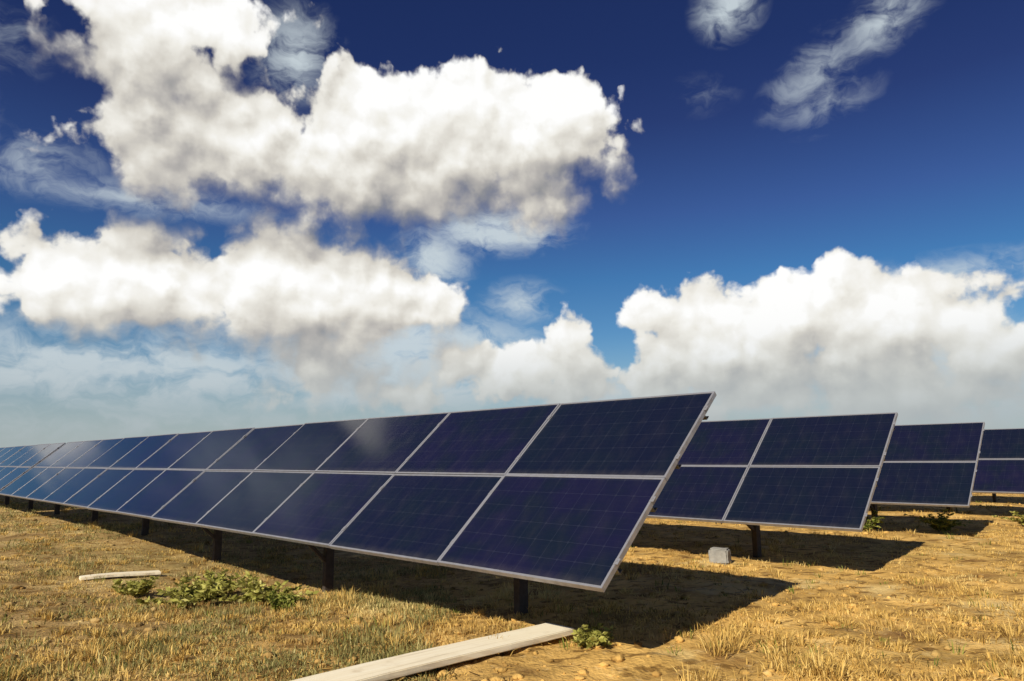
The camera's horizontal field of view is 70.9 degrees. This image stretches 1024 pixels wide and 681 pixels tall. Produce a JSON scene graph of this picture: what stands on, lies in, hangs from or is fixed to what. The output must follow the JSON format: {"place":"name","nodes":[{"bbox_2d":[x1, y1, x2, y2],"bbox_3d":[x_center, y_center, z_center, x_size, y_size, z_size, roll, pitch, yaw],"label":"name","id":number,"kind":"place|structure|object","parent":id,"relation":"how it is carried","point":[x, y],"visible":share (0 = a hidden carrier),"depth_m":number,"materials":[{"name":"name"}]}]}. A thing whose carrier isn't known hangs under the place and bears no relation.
{"place":"outdoors","nodes":[
{"label":"outdoors","id":0,"kind":"place"},
{"bbox_2d":[0,498,459,680],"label":"olive grass","id":1,"kind":"structure","parent":0,"point":[372,656],"depth_m":6.16,"materials":[{"name":"plant"}]},
{"bbox_2d":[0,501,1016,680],"bbox_3d":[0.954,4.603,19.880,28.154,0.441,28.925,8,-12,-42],"label":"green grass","id":2,"kind":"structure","parent":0,"point":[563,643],"depth_m":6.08,"materials":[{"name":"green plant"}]},
{"bbox_2d":[0,493,1023,680],"bbox_3d":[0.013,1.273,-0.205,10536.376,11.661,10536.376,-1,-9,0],"label":"ground","id":3,"kind":"structure","parent":0,"point":[636,664],"depth_m":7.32,"materials":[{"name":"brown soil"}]},
{"bbox_2d":[0,442,65,509],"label":"solar table","id":4,"kind":"object","parent":3,"relation":"on","point":[16,462],"visible":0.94,"depth_m":20.95,"materials":[{"name":"blue glass"}]},
{"bbox_2d":[79,570,160,580],"bbox_3d":[-5.149,3.087,9.465,0.942,0.064,0.196,6,-11,-35],"label":"wooden board","id":5,"kind":"object","parent":3,"relation":"on","point":[121,574],"visible":0.98,"depth_m":9.40,"materials":[{"name":"brown wood"}]},
{"bbox_2d":[111,576,159,596],"bbox_3d":[-4.382,2.853,8.325,0.499,0.234,0.662,3,-10,-20],"label":"weed plant","id":6,"kind":"object","parent":3,"relation":"on","point":[136,588],"visible":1,"depth_m":8.28,"materials":[{"name":"green plant"}]},
{"bbox_2d":[136,576,237,609],"bbox_3d":[-3.421,2.692,7.653,0.786,0.327,0.961,-4,-10,19],"label":"weed plant","id":7,"kind":"object","parent":3,"relation":"on","point":[207,591],"visible":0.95,"depth_m":7.61,"materials":[{"name":"green plant"}]},
{"bbox_2d":[192,568,251,596],"bbox_3d":[-3.513,2.868,8.475,0.680,0.315,1.340,5,-11,-32],"label":"weed plant","id":8,"kind":"object","parent":3,"relation":"on","point":[207,574],"visible":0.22,"depth_m":8.51,"materials":[{"name":"green plant"}]},
{"bbox_2d":[218,571,318,603],"bbox_3d":[-2.683,2.696,7.795,0.951,0.344,1.123,5,-10,-29],"label":"weed plant","id":9,"kind":"object","parent":3,"relation":"on","point":[255,590],"visible":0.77,"depth_m":7.79,"materials":[{"name":"green plant"}]},
{"bbox_2d":[264,591,306,610],"bbox_3d":[-2.324,2.639,7.248,0.412,0.213,0.518,-1,-9,0],"label":"weed plant","id":10,"kind":"object","parent":3,"relation":"on","point":[282,601],"visible":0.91,"depth_m":7.22,"materials":[{"name":"green plant"}]},
{"bbox_2d":[0,391,715,614],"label":"solar table","id":11,"kind":"object","parent":3,"relation":"on","point":[565,494],"visible":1,"depth_m":6.93,"materials":[{"name":"blue glass"}]},
{"bbox_2d":[291,622,574,680],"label":"wooden board","id":12,"kind":"object","parent":3,"relation":"on","point":[398,666],"visible":0.99,"depth_m":4.74,"materials":[{"name":"brown wood"}]},
{"bbox_2d":[0,496,1023,680],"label":"soil clods","id":13,"kind":"object","parent":3,"relation":"on","point":[656,673],"visible":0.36,"depth_m":6.26,"materials":[{"name":"brown soil"}]},
{"bbox_2d":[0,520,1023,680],"bbox_3d":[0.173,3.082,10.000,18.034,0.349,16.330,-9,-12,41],"label":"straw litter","id":14,"kind":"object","parent":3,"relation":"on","point":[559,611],"visible":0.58,"depth_m":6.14,"materials":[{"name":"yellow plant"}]},
{"bbox_2d":[571,622,615,648],"bbox_3d":[0.589,2.137,5.199,0.314,0.170,0.490,-3,-9,14],"label":"weed plant","id":15,"kind":"object","parent":3,"relation":"on","point":[593,636],"visible":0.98,"depth_m":5.14,"materials":[{"name":"green plant"}]},
{"bbox_2d":[708,547,731,564],"bbox_3d":[2.639,2.733,9.122,0.250,0.200,0.199,-6,-11,30],"label":"concrete block","id":16,"kind":"object","parent":3,"relation":"on","point":[719,555],"depth_m":9.05,"materials":[{"name":"white concrete"}]},
{"bbox_2d":[647,412,897,557],"bbox_3d":[-2.588,3.139,15.370,1.547,2.277,19.907,8,-13,-44],"label":"solar table","id":17,"kind":"object","parent":3,"relation":"on","point":[813,472],"visible":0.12,"depth_m":9.20,"materials":[{"name":"blue glass"}]},
{"bbox_2d":[862,507,885,530],"bbox_3d":[6.092,3.111,12.545,0.763,0.472,0.896,-4,-10,22],"label":"weed plant","id":18,"kind":"object","parent":3,"relation":"on","point":[869,523],"visible":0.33,"depth_m":12.35,"materials":[{"name":"green plant"}]},
{"bbox_2d":[870,422,984,528],"bbox_3d":[0.653,3.632,18.628,1.547,2.278,19.905,8,-13,-44],"label":"solar table","id":19,"kind":"object","parent":3,"relation":"on","point":[930,464],"visible":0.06,"depth_m":12.10,"materials":[{"name":"blue glass"}]},
{"bbox_2d":[904,508,965,531],"bbox_3d":[7.246,3.086,12.364,0.844,0.438,0.922,8,-13,-43],"label":"weed plant","id":20,"kind":"object","parent":3,"relation":"on","point":[944,524],"visible":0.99,"depth_m":12.24,"materials":[{"name":"green plant"}]},
{"bbox_2d":[946,428,1023,511],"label":"solar table","id":21,"kind":"object","parent":3,"relation":"on","point":[1000,467],"visible":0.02,"depth_m":15.23,"materials":[{"name":"blue glass"}]},
{"bbox_2d":[992,493,996,501],"bbox_3d":[7.214,4.600,25.064,1.546,2.269,19.904,8,-13,-44],"label":"solar table","id":22,"kind":"object","parent":3,"relation":"on","point":[994,497],"depth_m":19.39,"materials":[{"name":"black metal"}]},
{"bbox_2d":[992,511,1023,524],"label":"weed plant","id":23,"kind":"object","parent":3,"relation":"on","point":[1021,519],"visible":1,"depth_m":13.22,"materials":[{"name":"green plant"}]},
{"bbox_2d":[0,0,1023,447],"label":"sky","id":24,"kind":"structure","parent":0,"point":[215,214],"materials":[{"name":"blue"}]}
]}

